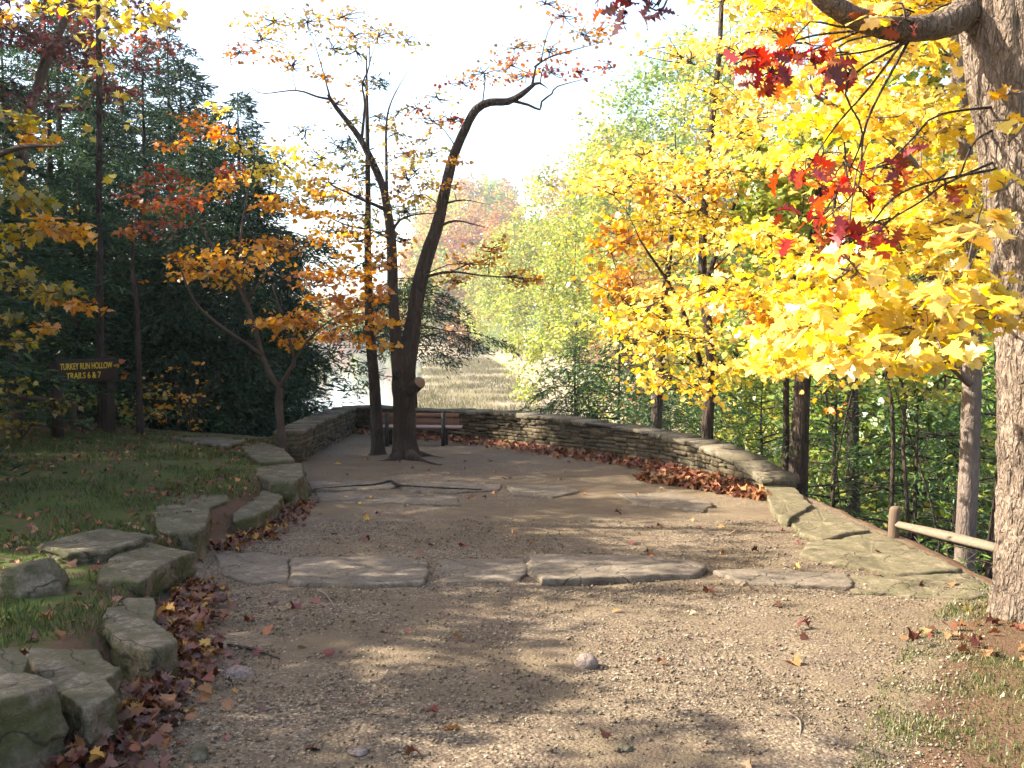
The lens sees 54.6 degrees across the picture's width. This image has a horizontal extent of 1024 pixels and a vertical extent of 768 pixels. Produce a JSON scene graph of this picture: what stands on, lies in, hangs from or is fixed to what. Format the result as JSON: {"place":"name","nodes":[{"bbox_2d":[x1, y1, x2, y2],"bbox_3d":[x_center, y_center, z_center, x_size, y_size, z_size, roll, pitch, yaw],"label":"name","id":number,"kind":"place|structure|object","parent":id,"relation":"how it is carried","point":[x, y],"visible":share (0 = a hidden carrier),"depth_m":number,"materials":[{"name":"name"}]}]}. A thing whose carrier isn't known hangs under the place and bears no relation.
{"place":"outdoors","nodes":[
{"label":"outdoors","id":0,"kind":"place"},
{"bbox_2d":[248,340,485,419],"bbox_3d":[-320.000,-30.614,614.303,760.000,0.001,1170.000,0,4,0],"label":"river","id":1,"kind":"structure","parent":0,"point":[386,392],"depth_m":150.36,"materials":[{"name":"grey liquid"}]},
{"bbox_2d":[0,0,950,300],"label":"sky","id":2,"kind":"structure","parent":0,"point":[500,139],"materials":[{"name":"white"}]},
{"bbox_2d":[0,428,1023,767],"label":"lawn","id":3,"kind":"structure","parent":0,"point":[108,513],"depth_m":10.22,"materials":[{"name":"plant"}]},
{"bbox_2d":[0,647,68,767],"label":"bank stone","id":4,"kind":"object","parent":3,"relation":"on","point":[34,728],"visible":0.99,"depth_m":3.87,"materials":[{"name":"stone"}]},
{"bbox_2d":[0,558,69,598],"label":"boulder","id":5,"kind":"object","parent":3,"relation":"on","point":[42,578],"visible":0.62,"depth_m":6.16,"materials":[{"name":"stone"}]},
{"bbox_2d":[0,387,82,438],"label":"shrub","id":6,"kind":"object","parent":3,"relation":"on","point":[17,422],"visible":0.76,"depth_m":16.45,"materials":[{"name":"green plant"}]},
{"bbox_2d":[0,83,106,433],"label":"hemlock tree","id":7,"kind":"object","parent":3,"relation":"on","point":[33,372],"visible":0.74,"depth_m":14.36,"materials":[{"name":"green plant"}]},
{"bbox_2d":[0,0,113,395],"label":"maple tree","id":8,"kind":"object","parent":3,"relation":"on","point":[48,295],"visible":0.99,"depth_m":10.40,"materials":[{"name":"yellow plant"}]},
{"bbox_2d":[22,648,125,762],"bbox_3d":[-1.947,1.462,4.503,0.406,0.379,1.179,-3,5,-35],"label":"bank stone","id":9,"kind":"object","parent":3,"relation":"on","point":[88,683],"visible":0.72,"depth_m":4.29,"materials":[{"name":"stone"}]},
{"bbox_2d":[49,356,119,438],"bbox_3d":[-7.372,0.312,17.168,0.217,1.555,1.202,3,4,35],"label":"trail sign","id":10,"kind":"object","parent":3,"relation":"on","point":[104,369],"visible":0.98,"depth_m":17.08,"materials":[{"name":"brown wood"}]},
{"bbox_2d":[0,11,169,411],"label":"hemlock tree","id":11,"kind":"object","parent":3,"relation":"on","point":[39,173],"visible":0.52,"depth_m":17.36,"materials":[{"name":"green plant"}]},
{"bbox_2d":[36,528,160,564],"bbox_3d":[-3.164,1.254,7.563,0.778,0.201,1.140,1,4,14],"label":"bank stone","id":12,"kind":"object","parent":3,"relation":"on","point":[103,545],"visible":0.85,"depth_m":7.38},
{"bbox_2d":[47,0,187,428],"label":"tulip tree","id":13,"kind":"object","parent":3,"relation":"on","point":[158,17],"visible":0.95,"depth_m":17.81,"materials":[{"name":"yellow plant"}]},
{"bbox_2d":[103,597,178,683],"bbox_3d":[-2.089,1.471,5.473,0.370,0.379,1.335,-2,4,-25],"label":"bank stone","id":14,"kind":"object","parent":3,"relation":"on","point":[137,636],"visible":0.77,"depth_m":5.13,"materials":[{"name":"stone"}]},
{"bbox_2d":[114,209,172,433],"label":"young tree","id":15,"kind":"object","parent":3,"relation":"on","point":[140,415],"visible":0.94,"depth_m":17.57,"materials":[{"name":"brown plant"}]},
{"bbox_2d":[96,543,196,597],"bbox_3d":[-2.672,1.422,7.059,0.700,0.429,1.483,0,4,0],"label":"bank stone","id":16,"kind":"object","parent":3,"relation":"on","point":[146,570],"visible":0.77,"depth_m":6.89,"materials":[{"name":"stone"}]},
{"bbox_2d":[115,379,213,430],"bbox_3d":[-6.645,0.439,18.712,1.864,1.052,1.876,0,4,0],"label":"shrub","id":17,"kind":"object","parent":3,"relation":"on","point":[125,412],"visible":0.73,"depth_m":18.66,"materials":[{"name":"green plant"}]},
{"bbox_2d":[152,494,228,561],"bbox_3d":[-3.087,1.371,9.346,0.730,0.500,2.755,-1,4,-10],"label":"bank stone","id":18,"kind":"object","parent":3,"relation":"on","point":[189,530],"visible":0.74,"depth_m":8.67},
{"bbox_2d":[241,443,294,465],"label":"bank stone","id":19,"kind":"object","parent":3,"relation":"on","point":[273,455],"visible":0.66,"depth_m":14.36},
{"bbox_2d":[255,463,308,507],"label":"bank stone","id":20,"kind":"object","parent":3,"relation":"on","point":[288,482],"visible":0.69,"depth_m":11.78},
{"bbox_2d":[590,0,1023,623],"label":"oak tree","id":21,"kind":"object","parent":3,"relation":"on","point":[992,30],"visible":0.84,"depth_m":5.99,"materials":[{"name":"brown plant"}]},
{"bbox_2d":[852,576,1023,767],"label":"verge grass","id":22,"kind":"structure","parent":3,"relation":"on","point":[978,676],"depth_m":4.81,"materials":[{"name":"plant"}]},
{"bbox_2d":[888,506,994,553],"bbox_3d":[4.023,1.701,8.296,0.139,1.048,2.507,-1,4,-20],"label":"rail fence","id":23,"kind":"object","parent":3,"relation":"on","point":[895,525],"visible":0.41,"depth_m":8.88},
{"bbox_2d":[2,145,1023,767],"bbox_3d":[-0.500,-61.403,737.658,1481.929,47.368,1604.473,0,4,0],"label":"ground","id":24,"kind":"structure","parent":0,"point":[1010,645],"depth_m":5.08,"materials":[{"name":"soil"}]},
{"bbox_2d":[0,67,128,380],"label":"hemlock tree","id":25,"kind":"object","parent":24,"relation":"on","point":[52,259],"visible":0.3,"depth_m":19.29,"materials":[{"name":"green plant"}]},
{"bbox_2d":[0,7,152,403],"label":"hemlock tree","id":26,"kind":"object","parent":24,"relation":"on","point":[31,320],"visible":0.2,"depth_m":19.96,"materials":[{"name":"green plant"}]},
{"bbox_2d":[0,1,185,422],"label":"hemlock tree","id":27,"kind":"object","parent":24,"relation":"on","point":[49,165],"visible":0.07,"depth_m":24.50,"materials":[{"name":"green plant"}]},
{"bbox_2d":[0,0,197,425],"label":"oak tree","id":28,"kind":"object","parent":24,"relation":"on","point":[49,52],"visible":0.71,"depth_m":19.12,"materials":[{"name":"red plant"}]},
{"bbox_2d":[2,0,197,415],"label":"hemlock tree","id":29,"kind":"object","parent":24,"relation":"on","point":[109,58],"visible":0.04,"depth_m":33.00,"materials":[{"name":"green plant"}]},
{"bbox_2d":[0,161,224,426],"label":"hemlock tree","id":30,"kind":"object","parent":24,"relation":"on","point":[80,252],"visible":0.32,"depth_m":21.16,"materials":[{"name":"green plant"}]},
{"bbox_2d":[0,0,233,432],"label":"hemlock tree","id":31,"kind":"object","parent":24,"relation":"on","point":[62,74],"visible":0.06,"depth_m":26.32,"materials":[{"name":"green plant"}]},
{"bbox_2d":[0,69,263,435],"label":"hemlock tree","id":32,"kind":"object","parent":24,"relation":"on","point":[84,152],"visible":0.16,"depth_m":22.97,"materials":[{"name":"green plant"}]},
{"bbox_2d":[0,427,275,653],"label":"scattered leaves","id":33,"kind":"object","parent":24,"relation":"on","point":[35,635],"visible":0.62,"depth_m":10.55,"materials":[{"name":"brown plant"}]},
{"bbox_2d":[71,34,246,423],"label":"hemlock tree","id":34,"kind":"object","parent":24,"relation":"on","point":[159,117],"visible":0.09,"depth_m":28.31,"materials":[{"name":"green plant"}]},
{"bbox_2d":[80,248,245,433],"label":"hemlock tree","id":35,"kind":"object","parent":24,"relation":"on","point":[178,289],"visible":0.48,"depth_m":21.03,"materials":[{"name":"green plant"}]},
{"bbox_2d":[78,23,248,432],"bbox_3d":[-10.709,-2.328,31.998,12.077,18.567,11.555,1,4,14],"label":"hemlock tree","id":36,"kind":"object","parent":24,"relation":"on","point":[198,78],"visible":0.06,"depth_m":31.55,"materials":[{"name":"green plant"}]},
{"bbox_2d":[142,356,222,431],"bbox_3d":[-6.343,0.221,19.598,1.832,1.580,1.307,3,5,36],"label":"shrub","id":37,"kind":"object","parent":24,"relation":"on","point":[185,396],"visible":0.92,"depth_m":19.48,"materials":[{"name":"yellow plant"}]},
{"bbox_2d":[30,56,348,418],"bbox_3d":[-10.572,-1.565,32.813,13.062,18.414,14.425,-1,4,-19],"label":"hemlock tree","id":38,"kind":"object","parent":24,"relation":"on","point":[196,96],"visible":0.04,"depth_m":32.24,"materials":[{"name":"green plant"}]},
{"bbox_2d":[63,113,325,436],"bbox_3d":[-6.977,-1.120,21.944,6.920,9.716,6.265,-2,4,-23],"label":"hemlock tree","id":39,"kind":"object","parent":24,"relation":"on","point":[229,231],"visible":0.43,"depth_m":21.59,"materials":[{"name":"green plant"}]},
{"bbox_2d":[89,90,391,434],"bbox_3d":[-7.625,-1.798,28.054,9.443,12.733,10.429,1,4,18],"label":"hemlock tree","id":40,"kind":"object","parent":24,"relation":"on","point":[242,105],"visible":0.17,"depth_m":27.33,"materials":[{"name":"green plant"}]},
{"bbox_2d":[174,147,336,436],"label":"hemlock tree","id":41,"kind":"object","parent":24,"relation":"on","point":[260,230],"visible":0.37,"depth_m":23.39,"materials":[{"name":"green plant"}]},
{"bbox_2d":[110,101,405,452],"bbox_3d":[-4.181,-1.710,15.777,5.000,5.699,3.561,0,4,0],"label":"maple tree","id":42,"kind":"object","parent":24,"relation":"on","point":[283,323],"visible":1,"depth_m":15.79,"materials":[{"name":"orange plant"}]},
{"bbox_2d":[233,490,284,535],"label":"bank stone","id":43,"kind":"object","parent":24,"relation":"on","point":[257,512],"visible":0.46,"depth_m":10.04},
{"bbox_2d":[244,241,331,426],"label":"hemlock tree","id":44,"kind":"object","parent":24,"relation":"on","point":[306,337],"visible":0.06,"depth_m":28.73,"materials":[{"name":"green plant"}]},
{"bbox_2d":[272,406,357,462],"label":"stone wall","id":45,"kind":"structure","parent":24,"relation":"on","point":[308,437],"depth_m":19.46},
{"bbox_2d":[208,166,526,346],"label":"distant woods","id":46,"kind":"object","parent":24,"relation":"on","point":[499,200],"visible":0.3,"depth_m":351.80,"materials":[{"name":"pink plant"}]},
{"bbox_2d":[310,275,523,407],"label":"hemlock tree","id":47,"kind":"object","parent":24,"relation":"on","point":[439,313],"visible":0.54,"depth_m":25.69,"materials":[{"name":"green plant"}]},
{"bbox_2d":[443,209,505,274],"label":"tree","id":48,"kind":"object","parent":24,"relation":"on","point":[457,247],"visible":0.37,"depth_m":305.11,"materials":[{"name":"orange plant"}]},
{"bbox_2d":[449,237,541,352],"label":"tree","id":49,"kind":"object","parent":24,"relation":"on","point":[467,304],"visible":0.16,"depth_m":218.99,"materials":[{"name":"green plant"}]},
{"bbox_2d":[465,215,562,354],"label":"tree","id":50,"kind":"object","parent":24,"relation":"on","point":[484,285],"visible":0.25,"depth_m":187.31,"materials":[{"name":"green plant"}]},
{"bbox_2d":[479,182,572,358],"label":"tree","id":51,"kind":"object","parent":24,"relation":"on","point":[509,306],"visible":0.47,"depth_m":156.28,"materials":[{"name":"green plant"}]},
{"bbox_2d":[342,405,800,489],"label":"stone wall","id":52,"kind":"structure","parent":24,"relation":"on","point":[698,452],"depth_m":17.80,"materials":[{"name":"stone"}]},
{"bbox_2d":[509,142,635,344],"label":"tree","id":53,"kind":"object","parent":24,"relation":"on","point":[538,178],"visible":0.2,"depth_m":126.05,"materials":[{"name":"green plant"}]},
{"bbox_2d":[517,331,635,422],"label":"hemlock tree","id":54,"kind":"object","parent":24,"relation":"on","point":[574,355],"visible":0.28,"depth_m":23.87,"materials":[{"name":"green plant"}]},
{"bbox_2d":[530,125,677,315],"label":"tree","id":55,"kind":"object","parent":24,"relation":"on","point":[563,202],"visible":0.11,"depth_m":115.12,"materials":[{"name":"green plant"}]},
{"bbox_2d":[539,75,700,315],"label":"tree","id":56,"kind":"object","parent":24,"relation":"on","point":[594,203],"visible":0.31,"depth_m":109.65,"materials":[{"name":"yellow plant"}]},
{"bbox_2d":[545,320,697,425],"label":"hemlock tree","id":57,"kind":"object","parent":24,"relation":"on","point":[620,373],"visible":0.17,"depth_m":25.82,"materials":[{"name":"green plant"}]},
{"bbox_2d":[611,354,703,435],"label":"hemlock tree","id":58,"kind":"object","parent":24,"relation":"on","point":[648,407],"visible":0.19,"depth_m":21.93,"materials":[{"name":"green plant"}]},
{"bbox_2d":[566,132,753,428],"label":"woodland tree","id":59,"kind":"object","parent":24,"relation":"on","point":[657,405],"visible":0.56,"depth_m":20.60,"materials":[{"name":"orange plant"}]},
{"bbox_2d":[598,24,745,289],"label":"tree","id":60,"kind":"object","parent":24,"relation":"on","point":[648,80],"visible":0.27,"depth_m":101.31,"materials":[{"name":"green plant"}]},
{"bbox_2d":[548,0,819,438],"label":"maple tree","id":61,"kind":"object","parent":24,"relation":"on","point":[703,187],"visible":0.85,"depth_m":14.23,"materials":[{"name":"yellow plant"}]},
{"bbox_2d":[648,365,782,457],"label":"hemlock tree","id":62,"kind":"object","parent":24,"relation":"on","point":[718,407],"visible":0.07,"depth_m":23.82,"materials":[{"name":"green plant"}]},
{"bbox_2d":[623,141,820,455],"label":"woodland tree","id":63,"kind":"object","parent":24,"relation":"on","point":[688,286],"visible":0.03,"depth_m":42.11,"materials":[{"name":"yellow plant"}]},
{"bbox_2d":[647,0,820,272],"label":"tree","id":64,"kind":"object","parent":24,"relation":"on","point":[729,77],"visible":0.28,"depth_m":96.06,"materials":[{"name":"yellow plant"}]},
{"bbox_2d":[646,301,844,504],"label":"woodland tree","id":65,"kind":"object","parent":24,"relation":"on","point":[691,371],"visible":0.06,"depth_m":32.05,"materials":[{"name":"green plant"}]},
{"bbox_2d":[722,376,844,504],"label":"hemlock tree","id":66,"kind":"object","parent":24,"relation":"on","point":[760,422],"visible":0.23,"depth_m":17.55,"materials":[{"name":"green plant"}]},
{"bbox_2d":[720,88,893,496],"bbox_3d":[4.124,-1.151,14.083,2.508,6.902,3.147,2,4,23],"label":"woodland tree","id":67,"kind":"object","parent":24,"relation":"on","point":[798,464],"visible":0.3,"depth_m":14.14,"materials":[{"name":"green plant"}]},
{"bbox_2d":[642,287,995,518],"bbox_3d":[7.757,1.683,27.691,9.060,8.963,9.662,-1,4,-19],"label":"woodland tree","id":68,"kind":"object","parent":24,"relation":"on","point":[731,349],"visible":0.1,"depth_m":26.47,"materials":[{"name":"green plant"}]},
{"bbox_2d":[721,187,922,470],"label":"woodland tree","id":69,"kind":"object","parent":24,"relation":"on","point":[760,211],"visible":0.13,"depth_m":14.72,"materials":[{"name":"yellow plant"}]},
{"bbox_2d":[713,95,944,518],"bbox_3d":[5.509,-0.464,16.629,4.110,8.797,3.829,0,4,0],"label":"woodland tree","id":70,"kind":"object","parent":24,"relation":"on","point":[853,506],"visible":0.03,"depth_m":16.54,"materials":[{"name":"yellow plant"}]},
{"bbox_2d":[672,0,1023,572],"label":"maple tree","id":71,"kind":"object","parent":24,"relation":"on","point":[940,319],"visible":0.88,"depth_m":7.87,"materials":[{"name":"yellow plant"}]},
{"bbox_2d":[734,327,996,573],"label":"woodland tree","id":72,"kind":"object","parent":24,"relation":"on","point":[880,398],"visible":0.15,"depth_m":22.87,"materials":[{"name":"green plant"}]},
{"bbox_2d":[747,372,990,545],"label":"hemlock tree","id":73,"kind":"object","parent":24,"relation":"on","point":[848,478],"visible":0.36,"depth_m":14.99,"materials":[{"name":"green plant"}]},
{"bbox_2d":[808,375,995,573],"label":"hemlock tree","id":74,"kind":"object","parent":24,"relation":"on","point":[914,506],"visible":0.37,"depth_m":13.97,"materials":[{"name":"green plant"}]},
{"bbox_2d":[818,282,985,552],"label":"woodland tree","id":75,"kind":"object","parent":24,"relation":"on","point":[935,396],"visible":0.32,"depth_m":11.55,"materials":[{"name":"yellow plant"}]},
{"bbox_2d":[808,350,996,568],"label":"hemlock tree","id":76,"kind":"object","parent":24,"relation":"on","point":[953,519],"visible":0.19,"depth_m":17.97,"materials":[{"name":"green plant"}]},
{"bbox_2d":[808,366,996,573],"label":"woodland tree","id":77,"kind":"object","parent":24,"relation":"on","point":[983,505],"visible":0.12,"depth_m":22.86,"materials":[{"name":"green plant"}]},
{"bbox_2d":[857,0,997,578],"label":"woodland tree","id":78,"kind":"object","parent":24,"relation":"on","point":[914,75],"visible":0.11,"depth_m":12.66,"materials":[{"name":"plant"}]},
{"bbox_2d":[901,250,995,539],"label":"woodland tree","id":79,"kind":"object","parent":24,"relation":"on","point":[907,507],"visible":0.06,"depth_m":12.69,"materials":[{"name":"plant"}]},
{"bbox_2d":[900,612,1023,666],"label":"scattered leaves","id":80,"kind":"object","parent":24,"relation":"on","point":[913,636],"visible":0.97,"depth_m":5.86,"materials":[{"name":"brown plant"}]},
{"bbox_2d":[82,433,991,767],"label":"path","id":81,"kind":"structure","parent":0,"point":[600,485],"depth_m":5.79,"materials":[{"name":"gravel"}]},
{"bbox_2d":[40,576,254,767],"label":"leaf drift","id":82,"kind":"object","parent":81,"relation":"on","point":[184,610],"visible":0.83,"depth_m":4.74,"materials":[{"name":"plant"}]},
{"bbox_2d":[215,552,290,584],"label":"step stone","id":83,"kind":"object","parent":81,"relation":"on","point":[253,568],"visible":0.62,"depth_m":7.92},
{"bbox_2d":[213,498,320,551],"bbox_3d":[-2.396,1.414,10.298,0.645,0.305,3.332,0,4,0],"label":"leaf drift","id":84,"kind":"object","parent":81,"relation":"on","point":[285,514],"visible":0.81,"depth_m":9.61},
{"bbox_2d":[308,479,396,492],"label":"step stone","id":85,"kind":"object","parent":81,"relation":"on","point":[321,485],"visible":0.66,"depth_m":13.39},
{"bbox_2d":[287,556,428,588],"bbox_3d":[-1.229,1.546,7.782,1.239,0.251,1.144,0,4,0],"label":"step stone","id":86,"kind":"object","parent":81,"relation":"on","point":[357,572],"visible":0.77,"depth_m":7.63,"materials":[{"name":"stone"}]},
{"bbox_2d":[316,56,406,455],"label":"maple tree","id":87,"kind":"object","parent":81,"relation":"on","point":[377,442],"visible":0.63,"depth_m":18.51,"materials":[{"name":"orange plant"}]},
{"bbox_2d":[315,492,460,506],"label":"step stone","id":88,"kind":"object","parent":81,"relation":"on","point":[437,500],"visible":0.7,"depth_m":12.18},
{"bbox_2d":[217,0,616,464],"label":"oak tree","id":89,"kind":"object","parent":81,"relation":"on","point":[407,385],"visible":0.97,"depth_m":17.79,"materials":[{"name":"brown plant"}]},
{"bbox_2d":[382,413,462,445],"bbox_3d":[-2.005,0.940,20.914,1.882,0.710,0.610,0,4,4],"label":"park bench","id":90,"kind":"object","parent":81,"relation":"on","point":[443,423],"visible":0.75,"depth_m":20.70,"materials":[{"name":"wood"}]},
{"bbox_2d":[400,481,501,493],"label":"step stone","id":91,"kind":"object","parent":81,"relation":"on","point":[488,487],"visible":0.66,"depth_m":13.20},
{"bbox_2d":[433,558,527,583],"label":"step stone","id":92,"kind":"object","parent":81,"relation":"on","point":[498,570],"visible":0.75,"depth_m":7.81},
{"bbox_2d":[506,485,579,498],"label":"step stone","id":93,"kind":"object","parent":81,"relation":"on","point":[547,491],"visible":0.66,"depth_m":12.82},
{"bbox_2d":[352,428,764,495],"bbox_3d":[-0.199,1.271,19.427,2.059,0.873,15.598,-2,4,-30],"label":"leaf drift","id":94,"kind":"object","parent":81,"relation":"on","point":[648,465],"visible":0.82,"depth_m":17.33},
{"bbox_2d":[167,458,970,767],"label":"scattered leaves","id":95,"kind":"object","parent":81,"relation":"on","point":[328,652],"visible":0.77,"depth_m":6.13,"materials":[{"name":"brown plant"}]},
{"bbox_2d":[526,554,706,585],"bbox_3d":[0.839,1.528,7.820,1.473,0.250,1.039,0,4,0],"label":"step stone","id":96,"kind":"object","parent":81,"relation":"on","point":[565,570],"visible":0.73,"depth_m":7.67,"materials":[{"name":"stone"}]},
{"bbox_2d":[617,493,713,512],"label":"step stone","id":97,"kind":"object","parent":81,"relation":"on","point":[680,502],"visible":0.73,"depth_m":11.79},
{"bbox_2d":[632,471,771,500],"bbox_3d":[2.492,1.351,13.237,0.366,0.388,2.823,-2,4,-26],"label":"leaf drift","id":98,"kind":"object","parent":81,"relation":"on","point":[748,493],"visible":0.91,"depth_m":13.06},
{"bbox_2d":[713,569,853,590],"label":"step stone","id":99,"kind":"object","parent":81,"relation":"on","point":[806,579],"visible":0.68,"depth_m":7.46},
{"bbox_2d":[764,487,812,526],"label":"kerb stone","id":100,"kind":"object","parent":81,"relation":"on","point":[787,506],"visible":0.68,"depth_m":11.17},
{"bbox_2d":[789,507,870,540],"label":"kerb stone","id":101,"kind":"object","parent":81,"relation":"on","point":[815,524],"visible":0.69,"depth_m":9.79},
{"bbox_2d":[800,533,962,576],"bbox_3d":[3.012,1.626,8.636,1.125,0.466,1.948,0,4,0],"label":"kerb stone","id":102,"kind":"object","parent":81,"relation":"on","point":[892,558],"visible":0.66,"depth_m":8.32,"materials":[{"name":"stone"}]},
{"bbox_2d":[848,573,988,599],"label":"kerb stone","id":103,"kind":"object","parent":81,"relation":"on","point":[889,585],"visible":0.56,"depth_m":7.24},
{"bbox_2d":[417,300,992,510],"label":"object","id":104,"kind":"structure","parent":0,"point":[498,356],"depth_m":135.62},
{"bbox_2d":[417,354,566,413],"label":"meadow grass","id":105,"kind":"structure","parent":104,"relation":"on","point":[485,363],"depth_m":129.21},
{"bbox_2d":[498,205,643,413],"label":"woodland tree","id":106,"kind":"object","parent":104,"relation":"on","point":[574,296],"visible":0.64,"depth_m":70.02,"materials":[{"name":"green plant"}]},
{"bbox_2d":[536,177,695,424],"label":"woodland tree","id":107,"kind":"object","parent":104,"relation":"on","point":[597,317],"visible":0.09,"depth_m":55.46,"materials":[{"name":"yellow plant"}]},
{"bbox_2d":[582,194,774,432],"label":"woodland tree","id":108,"kind":"object","parent":104,"relation":"on","point":[651,278],"visible":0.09,"depth_m":50.01,"materials":[{"name":"yellow plant"}]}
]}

